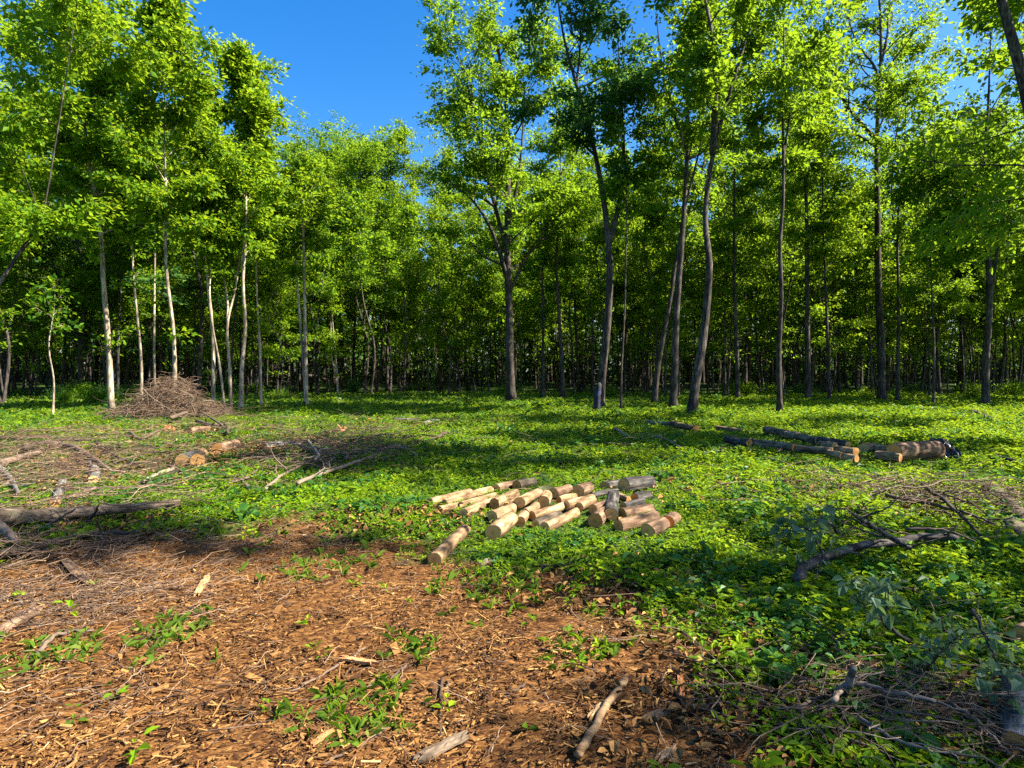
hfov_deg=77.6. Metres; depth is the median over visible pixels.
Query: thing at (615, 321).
young tree
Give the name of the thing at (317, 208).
tree
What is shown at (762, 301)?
young tree
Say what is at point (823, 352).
young tree
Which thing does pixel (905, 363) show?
young tree
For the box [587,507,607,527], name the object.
log
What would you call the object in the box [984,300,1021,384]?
tree
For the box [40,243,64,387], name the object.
young tree
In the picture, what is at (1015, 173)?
tree
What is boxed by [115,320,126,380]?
young tree
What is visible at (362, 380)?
tree
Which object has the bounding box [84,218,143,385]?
young tree
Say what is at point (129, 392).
shrub
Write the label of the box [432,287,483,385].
tree
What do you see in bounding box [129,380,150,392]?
shrub
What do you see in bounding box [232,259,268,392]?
young tree
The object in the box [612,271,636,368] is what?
young tree
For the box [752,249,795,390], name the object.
young tree
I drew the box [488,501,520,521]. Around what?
log
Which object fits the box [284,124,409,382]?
tree
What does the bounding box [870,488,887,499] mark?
stick
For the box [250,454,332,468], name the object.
fallen branch
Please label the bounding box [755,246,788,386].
young tree
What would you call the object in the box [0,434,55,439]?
fallen branch
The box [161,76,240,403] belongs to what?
tree
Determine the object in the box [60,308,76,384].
young tree
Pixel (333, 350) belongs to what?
tree
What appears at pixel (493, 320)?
young tree
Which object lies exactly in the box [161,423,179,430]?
splintered stump
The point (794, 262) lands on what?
young tree
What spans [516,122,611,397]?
tree
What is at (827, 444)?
log
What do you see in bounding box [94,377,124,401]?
shrub
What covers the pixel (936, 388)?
young tree
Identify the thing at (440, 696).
stick
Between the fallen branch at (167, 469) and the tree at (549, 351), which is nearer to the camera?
the fallen branch at (167, 469)
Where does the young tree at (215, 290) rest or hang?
on the ground at (240, 750)
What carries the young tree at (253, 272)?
on the ground at (240, 750)
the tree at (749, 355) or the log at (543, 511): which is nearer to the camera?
the log at (543, 511)
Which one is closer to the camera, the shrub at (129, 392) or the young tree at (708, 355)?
the shrub at (129, 392)
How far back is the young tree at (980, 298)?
40.45 m
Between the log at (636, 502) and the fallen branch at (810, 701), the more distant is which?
the log at (636, 502)
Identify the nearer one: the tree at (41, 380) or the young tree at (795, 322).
the young tree at (795, 322)
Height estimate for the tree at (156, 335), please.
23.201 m
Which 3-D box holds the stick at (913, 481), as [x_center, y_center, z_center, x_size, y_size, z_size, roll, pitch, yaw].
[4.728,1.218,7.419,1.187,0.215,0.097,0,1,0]
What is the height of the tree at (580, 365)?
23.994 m
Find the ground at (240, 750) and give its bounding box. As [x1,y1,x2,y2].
[0,374,1023,767]
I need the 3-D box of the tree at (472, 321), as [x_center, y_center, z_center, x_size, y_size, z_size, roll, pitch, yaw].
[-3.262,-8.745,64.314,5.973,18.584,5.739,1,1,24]
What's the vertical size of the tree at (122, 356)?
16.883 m
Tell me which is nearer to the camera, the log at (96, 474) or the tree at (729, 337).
the log at (96, 474)
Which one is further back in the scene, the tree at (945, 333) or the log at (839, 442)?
the tree at (945, 333)
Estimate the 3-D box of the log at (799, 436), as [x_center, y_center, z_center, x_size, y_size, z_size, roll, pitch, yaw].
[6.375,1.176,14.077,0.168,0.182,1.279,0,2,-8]
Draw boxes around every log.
[0,499,179,524]
[50,477,66,506]
[86,459,100,482]
[175,450,196,465]
[184,426,211,433]
[189,448,207,466]
[211,439,239,453]
[259,441,283,449]
[283,441,301,444]
[393,418,417,421]
[427,488,471,504]
[427,525,469,565]
[436,492,496,513]
[442,486,493,503]
[459,497,493,515]
[485,512,517,540]
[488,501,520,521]
[490,489,519,508]
[492,481,513,492]
[512,477,537,489]
[515,488,542,508]
[515,510,528,526]
[521,502,539,511]
[529,501,565,520]
[531,511,561,526]
[535,485,552,490]
[538,490,551,507]
[540,507,579,530]
[550,484,572,497]
[556,493,577,502]
[564,494,595,509]
[573,482,593,496]
[576,497,597,510]
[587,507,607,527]
[589,500,605,513]
[590,489,618,496]
[599,479,619,488]
[604,490,619,520]
[614,510,659,531]
[618,476,655,492]
[618,503,654,517]
[619,492,630,501]
[619,497,645,507]
[631,491,652,500]
[641,516,669,537]
[646,420,668,424]
[663,512,680,527]
[669,420,698,430]
[715,425,742,431]
[723,436,752,446]
[746,438,795,450]
[762,426,799,435]
[781,431,816,443]
[795,445,832,453]
[816,436,850,446]
[817,441,837,446]
[826,450,842,458]
[834,445,858,454]
[840,453,858,461]
[858,443,875,453]
[873,444,887,451]
[874,451,902,462]
[886,440,944,461]
[999,670,1023,756]
[1009,620,1023,646]
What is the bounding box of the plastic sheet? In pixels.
[929,438,961,459]
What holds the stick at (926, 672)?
on the ground at (240, 750)
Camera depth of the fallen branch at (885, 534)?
4.97 m
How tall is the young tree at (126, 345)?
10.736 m
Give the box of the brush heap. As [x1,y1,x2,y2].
[94,370,248,420]
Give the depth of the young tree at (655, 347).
49.87 m
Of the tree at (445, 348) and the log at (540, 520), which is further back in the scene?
the tree at (445, 348)
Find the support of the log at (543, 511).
on the ground at (240, 750)
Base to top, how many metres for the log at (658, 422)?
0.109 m
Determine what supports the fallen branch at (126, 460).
on the ground at (240, 750)
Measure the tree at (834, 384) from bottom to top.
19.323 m
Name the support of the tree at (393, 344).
on the ground at (240, 750)
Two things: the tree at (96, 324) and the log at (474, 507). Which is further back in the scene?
the tree at (96, 324)
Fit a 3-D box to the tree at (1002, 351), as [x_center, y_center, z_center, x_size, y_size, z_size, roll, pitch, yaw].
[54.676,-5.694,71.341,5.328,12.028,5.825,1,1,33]
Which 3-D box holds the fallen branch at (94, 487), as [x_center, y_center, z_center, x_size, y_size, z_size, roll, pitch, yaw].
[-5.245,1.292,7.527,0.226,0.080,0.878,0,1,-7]
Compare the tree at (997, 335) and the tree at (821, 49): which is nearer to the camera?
the tree at (821, 49)
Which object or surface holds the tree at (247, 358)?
on the ground at (240, 750)
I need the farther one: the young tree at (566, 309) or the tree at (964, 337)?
the young tree at (566, 309)
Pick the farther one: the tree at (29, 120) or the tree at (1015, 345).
the tree at (1015, 345)
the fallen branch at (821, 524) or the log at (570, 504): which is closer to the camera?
the fallen branch at (821, 524)
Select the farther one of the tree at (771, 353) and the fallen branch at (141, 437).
the tree at (771, 353)
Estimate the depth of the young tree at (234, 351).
53.45 m
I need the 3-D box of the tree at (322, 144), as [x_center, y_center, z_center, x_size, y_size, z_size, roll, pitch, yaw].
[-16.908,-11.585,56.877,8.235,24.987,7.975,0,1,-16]
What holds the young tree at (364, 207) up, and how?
on the ground at (240, 750)
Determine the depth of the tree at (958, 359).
59.17 m
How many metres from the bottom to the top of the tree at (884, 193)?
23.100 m
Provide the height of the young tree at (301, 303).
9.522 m
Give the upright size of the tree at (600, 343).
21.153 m
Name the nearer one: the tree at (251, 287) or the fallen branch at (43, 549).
the fallen branch at (43, 549)
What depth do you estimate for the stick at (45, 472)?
9.40 m
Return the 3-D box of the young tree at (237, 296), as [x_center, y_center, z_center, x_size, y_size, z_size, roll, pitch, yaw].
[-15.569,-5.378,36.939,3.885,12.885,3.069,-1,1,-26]
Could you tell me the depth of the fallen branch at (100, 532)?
5.56 m
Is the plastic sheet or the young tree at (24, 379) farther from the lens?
the young tree at (24, 379)
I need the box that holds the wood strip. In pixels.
[677,673,684,703]
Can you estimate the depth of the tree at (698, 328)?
69.86 m
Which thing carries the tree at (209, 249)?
on the ground at (240, 750)
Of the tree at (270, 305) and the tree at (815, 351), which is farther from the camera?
the tree at (815, 351)
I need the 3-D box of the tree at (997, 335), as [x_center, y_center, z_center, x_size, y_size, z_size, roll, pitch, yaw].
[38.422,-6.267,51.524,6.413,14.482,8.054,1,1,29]
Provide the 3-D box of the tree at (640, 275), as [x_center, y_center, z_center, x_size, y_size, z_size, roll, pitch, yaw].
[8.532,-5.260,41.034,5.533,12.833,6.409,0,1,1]
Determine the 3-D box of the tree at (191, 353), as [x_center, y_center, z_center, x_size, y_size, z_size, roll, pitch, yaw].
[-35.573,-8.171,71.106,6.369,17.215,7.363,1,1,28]
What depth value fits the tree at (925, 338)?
58.76 m
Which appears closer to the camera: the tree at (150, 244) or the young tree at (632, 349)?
the tree at (150, 244)
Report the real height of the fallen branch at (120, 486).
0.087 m
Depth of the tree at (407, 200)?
50.99 m
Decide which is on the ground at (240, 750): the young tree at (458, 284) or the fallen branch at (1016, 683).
the young tree at (458, 284)
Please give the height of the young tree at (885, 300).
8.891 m
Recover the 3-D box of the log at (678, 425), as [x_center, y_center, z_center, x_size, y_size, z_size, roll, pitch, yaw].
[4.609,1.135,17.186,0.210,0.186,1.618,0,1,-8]
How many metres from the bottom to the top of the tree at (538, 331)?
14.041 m
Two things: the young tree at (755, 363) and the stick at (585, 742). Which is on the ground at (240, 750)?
the young tree at (755, 363)
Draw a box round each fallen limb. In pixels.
[981,484,1023,518]
[1001,517,1023,540]
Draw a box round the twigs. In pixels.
[0,406,1023,767]
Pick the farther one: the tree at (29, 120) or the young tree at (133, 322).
the young tree at (133, 322)
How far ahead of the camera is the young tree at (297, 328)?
51.33 m
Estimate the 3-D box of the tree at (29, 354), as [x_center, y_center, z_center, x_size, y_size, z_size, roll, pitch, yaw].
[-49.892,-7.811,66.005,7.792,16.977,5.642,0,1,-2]
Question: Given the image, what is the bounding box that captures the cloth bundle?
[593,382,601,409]
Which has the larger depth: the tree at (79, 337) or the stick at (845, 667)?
the tree at (79, 337)
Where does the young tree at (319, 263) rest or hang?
on the ground at (240, 750)
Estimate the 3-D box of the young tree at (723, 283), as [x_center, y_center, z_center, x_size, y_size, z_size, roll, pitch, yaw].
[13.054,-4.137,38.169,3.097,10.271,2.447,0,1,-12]
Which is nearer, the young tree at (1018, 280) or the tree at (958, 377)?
the young tree at (1018, 280)
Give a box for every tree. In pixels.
[0,0,62,331]
[0,0,88,403]
[0,0,205,286]
[0,133,45,394]
[0,179,80,395]
[0,188,28,394]
[0,199,46,390]
[0,213,27,402]
[0,220,40,393]
[0,245,61,390]
[0,249,44,394]
[0,261,18,370]
[0,284,24,314]
[1,0,163,409]
[1,218,40,379]
[2,90,136,389]
[4,316,38,339]
[7,260,77,387]
[10,276,40,388]
[12,248,61,386]
[14,319,26,388]
[17,151,99,389]
[20,269,91,413]
[20,273,45,388]
[22,313,89,379]
[27,245,60,382]
[37,197,79,387]
[38,208,95,365]
[40,239,89,383]
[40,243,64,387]
[42,187,102,386]
[44,95,170,368]
[51,222,124,388]
[53,261,88,387]
[55,164,100,384]
[55,282,83,387]
[58,236,100,385]
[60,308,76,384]
[65,197,156,371]
[74,126,258,397]
[75,89,168,387]
[75,187,184,388]
[76,317,94,385]
[77,228,124,361]
[80,0,231,394]
[80,248,122,386]
[82,119,177,399]
[83,289,99,376]
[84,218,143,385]
[87,174,152,395]
[87,305,135,373]
[89,305,127,386]
[106,100,171,386]
[108,180,222,382]
[110,257,170,387]
[110,264,145,390]
[111,225,209,389]
[114,313,161,383]
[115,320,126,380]
[116,249,155,389]
[117,294,144,390]
[119,313,137,379]
[119,319,135,384]
[120,304,132,377]
[121,313,138,370]
[124,144,180,388]
[130,331,141,385]
[130,344,144,382]
[135,248,182,384]
[138,261,165,379]
[141,255,183,377]
[145,247,191,387]
[145,249,182,385]
[160,117,219,391]
[160,243,193,381]
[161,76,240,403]
[163,345,165,383]
[164,240,233,392]
[165,258,235,392]
[165,324,196,377]
[166,338,208,377]
[169,266,211,386]
[176,245,247,379]
[180,324,198,385]
[182,128,282,407]
[182,254,222,387]
[183,166,243,407]
[183,340,197,384]
[185,243,234,383]
[186,33,309,407]
[186,199,224,347]
[196,319,216,385]
[205,294,224,366]
[207,318,248,378]
[208,316,221,384]
[211,192,284,393]
[213,250,251,382]
[214,280,245,388]
[215,200,269,395]
[218,250,260,394]
[218,278,247,369]
[219,131,254,385]
[220,160,290,390]
[221,323,235,375]
[222,237,331,393]
[223,231,322,395]
[226,245,277,395]
[229,171,307,384]
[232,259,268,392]
[233,132,286,404]
[233,325,237,383]
[235,321,251,377]
[235,324,253,375]
[237,322,283,384]
[247,257,268,392]
[247,259,273,393]
[247,281,269,385]
[251,151,284,377]
[253,264,275,383]
[254,251,300,392]
[256,265,274,389]
[258,145,341,403]
[263,233,301,387]
[264,266,302,394]
[267,302,280,386]
[270,173,306,389]
[272,137,349,391]
[275,129,330,387]
[279,231,288,386]
[283,278,311,392]
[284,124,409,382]
[286,206,336,394]
[286,274,313,393]
[286,277,312,377]
[289,108,369,381]
[289,309,315,389]
[292,172,379,392]
[293,318,325,380]
[296,261,315,363]
[297,294,319,389]
[298,209,345,394]
[299,135,351,386]
[307,282,324,388]
[307,319,345,378]
[308,303,326,384]
[312,151,384,391]
[315,150,397,389]
[316,285,347,393]
[318,116,391,384]
[318,123,416,391]
[318,183,366,382]
[320,264,362,384]
[324,274,374,382]
[324,281,362,384]
[325,180,380,393]
[332,124,424,390]
[336,192,387,392]
[337,140,415,389]
[340,136,388,385]
[345,312,365,363]
[348,219,400,389]
[360,308,384,383]
[363,224,405,393]
[369,179,438,390]
[369,288,392,376]
[371,201,436,387]
[371,215,450,391]
[373,294,389,383]
[374,115,446,388]
[374,236,435,391]
[375,295,398,389]
[377,225,420,384]
[379,301,412,383]
[381,201,434,392]
[384,263,407,383]
[385,297,403,387]
[396,0,613,399]
[400,130,476,389]
[403,273,429,390]
[406,295,423,384]
[407,223,485,386]
[411,205,505,392]
[416,292,444,391]
[418,142,497,390]
[418,224,460,394]
[419,286,472,371]
[420,168,513,391]
[426,250,465,384]
[428,245,460,390]
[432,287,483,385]
[435,285,448,386]
[437,288,476,391]
[440,250,470,391]
[457,277,472,385]
[458,197,553,391]
[458,204,503,385]
[461,296,470,385]
[462,153,558,360]
[464,268,493,390]
[469,299,483,382]
[472,159,531,353]
[472,274,498,382]
[473,305,490,384]
[476,261,504,391]
[479,281,498,386]
[480,249,526,374]
[483,319,497,383]
[488,304,534,369]
[491,259,521,385]
[491,264,513,389]
[492,286,513,384]
[494,259,526,385]
[499,0,694,407]
[504,283,530,383]
[511,168,587,396]
[513,273,526,379]
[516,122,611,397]
[516,255,566,382]
[517,222,567,388]
[517,310,535,381]
[518,71,632,392]
[519,248,568,389]
[523,314,534,381]
[525,253,562,392]
[529,306,573,387]
[531,266,565,391]
[532,130,587,352]
[534,229,566,382]
[537,298,557,367]
[540,257,571,388]
[545,306,558,386]
[545,337,553,381]
[548,312,563,387]
[549,236,604,386]
[550,267,574,357]
[551,206,604,389]
[554,199,598,392]
[561,280,591,378]
[562,168,618,386]
[562,282,583,387]
[562,283,588,386]
[562,301,574,386]
[570,228,615,393]
[573,278,600,374]
[574,238,618,393]
[576,182,624,346]
[585,56,668,407]
[586,166,641,386]
[588,256,605,386]
[589,313,615,386]
[592,0,772,406]
[594,312,610,386]
[597,196,620,386]
[597,250,620,387]
[598,141,651,390]
[599,258,632,388]
[600,182,667,392]
[600,201,645,386]
[600,279,618,386]
[601,208,685,388]
[601,209,655,386]
[604,242,637,389]
[612,137,673,389]
[612,236,648,393]
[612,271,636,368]
[613,150,741,396]
[614,194,695,380]
[616,214,665,393]
[617,288,637,386]
[623,179,672,359]
[627,296,680,373]
[630,256,690,389]
[631,0,831,413]
[631,288,650,389]
[636,276,662,384]
[639,55,774,402]
[642,239,673,392]
[643,278,670,391]
[646,195,705,396]
[661,265,700,367]
[666,293,683,378]
[666,294,700,383]
[670,90,794,389]
[670,273,693,390]
[674,181,716,384]
[680,220,770,392]
[681,189,783,387]
[681,252,700,388]
[684,231,721,359]
[687,81,781,397]
[687,113,785,395]
[687,213,711,369]
[687,307,722,384]
[688,217,727,391]
[690,259,720,365]
[691,168,739,366]
[697,264,727,390]
[699,291,721,391]
[707,309,718,387]
[709,303,732,374]
[711,229,764,394]
[712,213,757,385]
[712,237,754,360]
[718,0,869,413]
[719,150,795,388]
[719,236,774,387]
[738,215,816,390]
[743,218,786,394]
[749,0,876,399]
[749,297,793,380]
[749,300,758,384]
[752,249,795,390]
[752,280,815,373]
[753,155,769,384]
[753,176,820,395]
[754,122,839,389]
[755,194,798,384]
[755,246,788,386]
[759,72,847,391]
[759,89,833,389]
[760,217,804,383]
[766,311,773,383]
[767,306,788,384]
[769,26,905,390]
[769,196,887,392]
[772,249,804,385]
[777,104,880,399]
[784,306,799,383]
[785,0,950,399]
[785,212,830,388]
[790,247,832,380]
[794,315,830,367]
[797,162,844,384]
[802,319,822,383]
[808,154,855,391]
[811,190,857,356]
[811,206,865,385]
[811,247,869,384]
[811,283,830,359]
[812,195,871,386]
[814,152,900,388]
[814,302,831,383]
[815,240,854,391]
[817,294,858,385]
[830,228,946,386]
[833,292,876,386]
[834,212,873,391]
[834,241,874,392]
[837,18,960,390]
[840,174,907,394]
[841,112,943,387]
[841,191,858,384]
[843,61,982,400]
[850,245,959,390]
[852,263,883,388]
[864,0,1023,274]
[864,215,903,384]
[868,136,983,402]
[871,245,902,336]
[872,267,909,389]
[881,192,923,383]
[884,301,905,362]
[887,137,1015,394]
[889,262,925,383]
[889,332,923,381]
[890,207,939,390]
[891,202,952,388]
[891,336,900,384]
[894,160,976,387]
[895,4,1023,403]
[895,335,913,385]
[899,145,1020,392]
[899,226,952,396]
[900,317,910,385]
[901,308,922,388]
[902,304,927,383]
[902,337,908,381]
[903,305,949,372]
[906,166,957,359]
[909,249,949,390]
[911,315,954,368]
[917,273,957,391]
[923,275,958,363]
[928,91,1023,389]
[932,245,981,395]
[937,248,985,388]
[940,316,977,370]
[941,122,1023,354]
[946,244,1023,391]
[946,336,1000,382]
[947,203,1023,383]
[949,245,996,389]
[953,262,985,386]
[957,301,981,384]
[967,246,1008,388]
[968,278,1003,391]
[980,230,1023,382]
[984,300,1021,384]
[990,298,1008,378]
[993,293,1023,383]
[993,319,1020,368]
[994,170,1023,356]
[994,188,1023,318]
[994,314,1009,382]
[996,0,1023,114]
[997,75,1023,234]
[997,129,1023,382]
[1000,201,1023,355]
[1001,200,1023,331]
[1006,129,1023,385]
[1006,171,1023,289]
[1016,316,1023,377]
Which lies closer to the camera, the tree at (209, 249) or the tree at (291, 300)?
the tree at (209, 249)
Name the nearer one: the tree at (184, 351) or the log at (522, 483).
the log at (522, 483)
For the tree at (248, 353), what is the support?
on the ground at (240, 750)
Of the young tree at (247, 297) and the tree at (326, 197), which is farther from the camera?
the tree at (326, 197)
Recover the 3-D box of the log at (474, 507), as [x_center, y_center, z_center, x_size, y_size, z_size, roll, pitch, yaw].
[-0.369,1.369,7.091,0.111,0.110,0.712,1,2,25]
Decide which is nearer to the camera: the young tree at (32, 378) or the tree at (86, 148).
the tree at (86, 148)
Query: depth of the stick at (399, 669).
3.40 m
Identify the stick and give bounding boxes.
[0,592,22,602]
[12,468,74,476]
[35,629,93,653]
[82,452,168,458]
[92,445,155,451]
[101,461,156,471]
[115,409,170,421]
[278,726,389,763]
[288,647,365,691]
[368,443,408,450]
[375,429,408,435]
[391,664,406,677]
[395,434,441,437]
[438,677,442,739]
[444,681,450,706]
[502,683,525,698]
[573,675,627,758]
[617,698,768,711]
[781,689,824,698]
[797,616,887,677]
[822,707,957,723]
[826,650,846,681]
[827,640,870,681]
[834,699,878,733]
[851,692,1015,717]
[866,480,965,496]
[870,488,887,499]
[871,479,968,496]
[895,671,951,677]
[901,725,1002,767]
[913,485,1008,503]
[934,506,1023,518]
[936,490,1023,522]
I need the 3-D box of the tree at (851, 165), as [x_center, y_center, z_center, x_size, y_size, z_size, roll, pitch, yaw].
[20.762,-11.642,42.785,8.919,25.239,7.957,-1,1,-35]
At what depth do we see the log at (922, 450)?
11.31 m
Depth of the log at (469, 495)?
7.70 m
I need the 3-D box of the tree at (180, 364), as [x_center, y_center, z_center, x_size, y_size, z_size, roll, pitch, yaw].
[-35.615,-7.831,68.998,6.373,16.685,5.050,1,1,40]
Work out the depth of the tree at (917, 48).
40.87 m
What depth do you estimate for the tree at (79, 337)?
38.02 m
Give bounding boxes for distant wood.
[12,235,1023,386]
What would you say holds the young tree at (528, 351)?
on the ground at (240, 750)
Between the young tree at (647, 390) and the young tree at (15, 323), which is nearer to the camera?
the young tree at (15, 323)
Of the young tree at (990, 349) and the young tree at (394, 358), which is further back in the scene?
the young tree at (394, 358)
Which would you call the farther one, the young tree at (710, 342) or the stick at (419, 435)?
the young tree at (710, 342)
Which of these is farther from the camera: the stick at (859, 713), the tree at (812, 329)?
the tree at (812, 329)
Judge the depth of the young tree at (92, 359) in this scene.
74.55 m
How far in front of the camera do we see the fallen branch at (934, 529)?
5.63 m
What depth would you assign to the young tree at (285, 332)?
41.77 m
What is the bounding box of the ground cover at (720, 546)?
[0,388,1023,767]
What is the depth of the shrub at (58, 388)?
32.58 m
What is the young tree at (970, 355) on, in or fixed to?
on the ground at (240, 750)
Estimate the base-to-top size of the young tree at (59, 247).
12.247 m
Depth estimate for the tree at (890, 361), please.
65.13 m
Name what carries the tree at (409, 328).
on the ground at (240, 750)
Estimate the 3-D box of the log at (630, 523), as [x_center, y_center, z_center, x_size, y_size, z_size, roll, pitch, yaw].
[1.274,1.391,6.452,0.545,0.138,0.146,-4,3,-34]
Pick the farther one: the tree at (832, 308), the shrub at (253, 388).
the tree at (832, 308)
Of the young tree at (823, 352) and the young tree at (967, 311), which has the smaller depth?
the young tree at (967, 311)
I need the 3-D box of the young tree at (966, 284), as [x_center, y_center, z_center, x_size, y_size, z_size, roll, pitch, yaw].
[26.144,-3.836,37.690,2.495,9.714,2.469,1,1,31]
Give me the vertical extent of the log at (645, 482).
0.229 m
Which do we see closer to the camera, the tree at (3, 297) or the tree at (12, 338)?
the tree at (3, 297)
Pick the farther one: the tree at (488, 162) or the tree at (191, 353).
the tree at (191, 353)
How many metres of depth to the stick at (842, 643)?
3.44 m
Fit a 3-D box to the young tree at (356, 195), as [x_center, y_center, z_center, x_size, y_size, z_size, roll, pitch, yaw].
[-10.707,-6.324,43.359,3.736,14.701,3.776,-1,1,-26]
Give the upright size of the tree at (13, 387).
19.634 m
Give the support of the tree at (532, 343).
on the ground at (240, 750)
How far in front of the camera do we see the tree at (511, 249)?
64.25 m
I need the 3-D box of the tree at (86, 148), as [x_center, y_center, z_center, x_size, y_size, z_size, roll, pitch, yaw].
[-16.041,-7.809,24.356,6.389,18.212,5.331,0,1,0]
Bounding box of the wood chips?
[0,473,1018,767]
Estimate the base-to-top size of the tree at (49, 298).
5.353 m
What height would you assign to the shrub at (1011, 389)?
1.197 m
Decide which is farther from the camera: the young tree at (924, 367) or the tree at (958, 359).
the tree at (958, 359)
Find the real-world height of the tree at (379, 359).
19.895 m
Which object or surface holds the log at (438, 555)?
on the ground at (240, 750)
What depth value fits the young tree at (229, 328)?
41.45 m
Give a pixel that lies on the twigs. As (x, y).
(88, 460)
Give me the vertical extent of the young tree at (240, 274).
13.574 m
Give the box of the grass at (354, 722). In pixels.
[0,388,1023,767]
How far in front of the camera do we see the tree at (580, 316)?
54.36 m
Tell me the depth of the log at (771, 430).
15.79 m
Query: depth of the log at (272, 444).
13.10 m
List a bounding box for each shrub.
[41,382,73,399]
[51,388,79,402]
[60,378,94,396]
[72,383,106,403]
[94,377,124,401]
[114,384,138,400]
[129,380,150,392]
[202,369,244,394]
[247,381,269,392]
[268,389,288,396]
[342,375,363,392]
[414,379,431,390]
[493,384,505,394]
[497,375,527,391]
[605,384,622,397]
[716,381,734,392]
[726,378,761,395]
[762,382,774,390]
[786,381,813,393]
[853,387,874,396]
[903,381,924,391]
[955,380,993,397]
[991,379,1023,394]
[1015,380,1023,394]
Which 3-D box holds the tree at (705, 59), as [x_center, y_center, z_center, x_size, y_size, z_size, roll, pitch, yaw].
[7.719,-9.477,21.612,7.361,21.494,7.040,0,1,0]
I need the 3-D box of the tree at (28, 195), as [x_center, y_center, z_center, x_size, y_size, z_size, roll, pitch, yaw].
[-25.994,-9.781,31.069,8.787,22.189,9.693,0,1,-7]
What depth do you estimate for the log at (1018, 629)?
3.78 m
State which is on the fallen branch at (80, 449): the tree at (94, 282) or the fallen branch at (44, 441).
the fallen branch at (44, 441)
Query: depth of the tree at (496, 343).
68.41 m
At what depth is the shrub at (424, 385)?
54.31 m
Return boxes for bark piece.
[194,574,209,595]
[311,728,334,745]
[339,655,378,664]
[411,730,469,763]
[587,702,602,718]
[640,708,669,723]
[654,744,677,762]
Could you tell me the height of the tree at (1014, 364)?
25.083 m
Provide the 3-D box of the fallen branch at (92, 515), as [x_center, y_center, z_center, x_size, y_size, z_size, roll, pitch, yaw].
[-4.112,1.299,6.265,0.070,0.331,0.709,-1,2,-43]
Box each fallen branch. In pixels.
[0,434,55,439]
[0,448,40,465]
[0,464,35,493]
[0,513,164,559]
[0,520,29,545]
[22,435,91,449]
[22,534,59,554]
[36,508,75,532]
[49,441,119,468]
[51,486,96,501]
[57,477,188,489]
[86,505,98,522]
[94,440,163,467]
[96,519,104,551]
[129,429,163,439]
[141,464,177,483]
[145,469,177,483]
[169,401,234,425]
[195,419,234,434]
[227,470,273,483]
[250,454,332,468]
[264,447,305,490]
[296,453,378,484]
[300,445,343,454]
[302,439,334,460]
[308,374,342,389]
[343,438,402,459]
[393,442,419,455]
[429,430,448,438]
[473,558,511,566]
[534,561,572,569]
[613,426,679,447]
[770,505,838,555]
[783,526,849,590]
[792,531,959,582]
[794,670,868,710]
[827,495,913,552]
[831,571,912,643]
[831,671,966,710]
[842,665,856,695]
[856,513,957,549]
[857,715,977,763]
[885,493,1022,524]
[906,526,1000,541]
[909,612,1005,677]
[920,483,981,536]
[947,699,1023,755]
[956,608,1023,715]
[968,409,999,421]
[994,454,1023,462]
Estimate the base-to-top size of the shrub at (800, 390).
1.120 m
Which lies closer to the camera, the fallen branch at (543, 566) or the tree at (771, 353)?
the fallen branch at (543, 566)
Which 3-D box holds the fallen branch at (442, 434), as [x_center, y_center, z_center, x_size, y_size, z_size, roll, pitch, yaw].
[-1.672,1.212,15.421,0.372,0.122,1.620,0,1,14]
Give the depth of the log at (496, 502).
7.27 m
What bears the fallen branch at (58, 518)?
on the ground at (240, 750)
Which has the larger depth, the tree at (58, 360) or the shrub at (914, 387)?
the tree at (58, 360)
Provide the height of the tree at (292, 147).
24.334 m
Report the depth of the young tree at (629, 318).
42.21 m
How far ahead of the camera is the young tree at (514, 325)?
55.70 m
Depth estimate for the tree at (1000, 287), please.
39.20 m
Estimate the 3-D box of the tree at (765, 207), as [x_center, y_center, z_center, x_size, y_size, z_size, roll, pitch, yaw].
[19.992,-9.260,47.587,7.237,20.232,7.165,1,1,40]
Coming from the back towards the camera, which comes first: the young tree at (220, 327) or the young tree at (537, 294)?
the young tree at (220, 327)
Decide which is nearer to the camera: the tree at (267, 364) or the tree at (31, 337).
the tree at (31, 337)
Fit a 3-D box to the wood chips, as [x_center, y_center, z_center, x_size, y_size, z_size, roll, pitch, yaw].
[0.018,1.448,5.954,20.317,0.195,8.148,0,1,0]
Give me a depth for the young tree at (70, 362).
66.01 m
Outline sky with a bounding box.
[0,0,1023,371]
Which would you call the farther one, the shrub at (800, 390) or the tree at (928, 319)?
the tree at (928, 319)
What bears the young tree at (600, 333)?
on the ground at (240, 750)
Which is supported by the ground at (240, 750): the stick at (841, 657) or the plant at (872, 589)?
the plant at (872, 589)
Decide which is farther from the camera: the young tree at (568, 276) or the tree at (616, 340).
the tree at (616, 340)
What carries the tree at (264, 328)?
on the ground at (240, 750)
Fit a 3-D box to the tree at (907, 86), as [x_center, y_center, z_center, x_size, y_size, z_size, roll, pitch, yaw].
[20.387,-7.788,32.913,4.804,17.941,6.202,0,1,-20]
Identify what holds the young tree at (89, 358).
on the ground at (240, 750)
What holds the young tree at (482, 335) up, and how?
on the ground at (240, 750)
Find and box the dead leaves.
[0,417,1023,767]
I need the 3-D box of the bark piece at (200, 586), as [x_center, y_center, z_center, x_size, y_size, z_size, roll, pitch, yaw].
[-2.277,1.475,4.682,0.054,0.025,0.485,0,1,-15]
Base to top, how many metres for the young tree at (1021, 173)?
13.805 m
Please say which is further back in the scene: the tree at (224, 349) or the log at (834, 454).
the tree at (224, 349)
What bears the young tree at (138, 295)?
on the ground at (240, 750)
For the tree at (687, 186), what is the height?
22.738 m

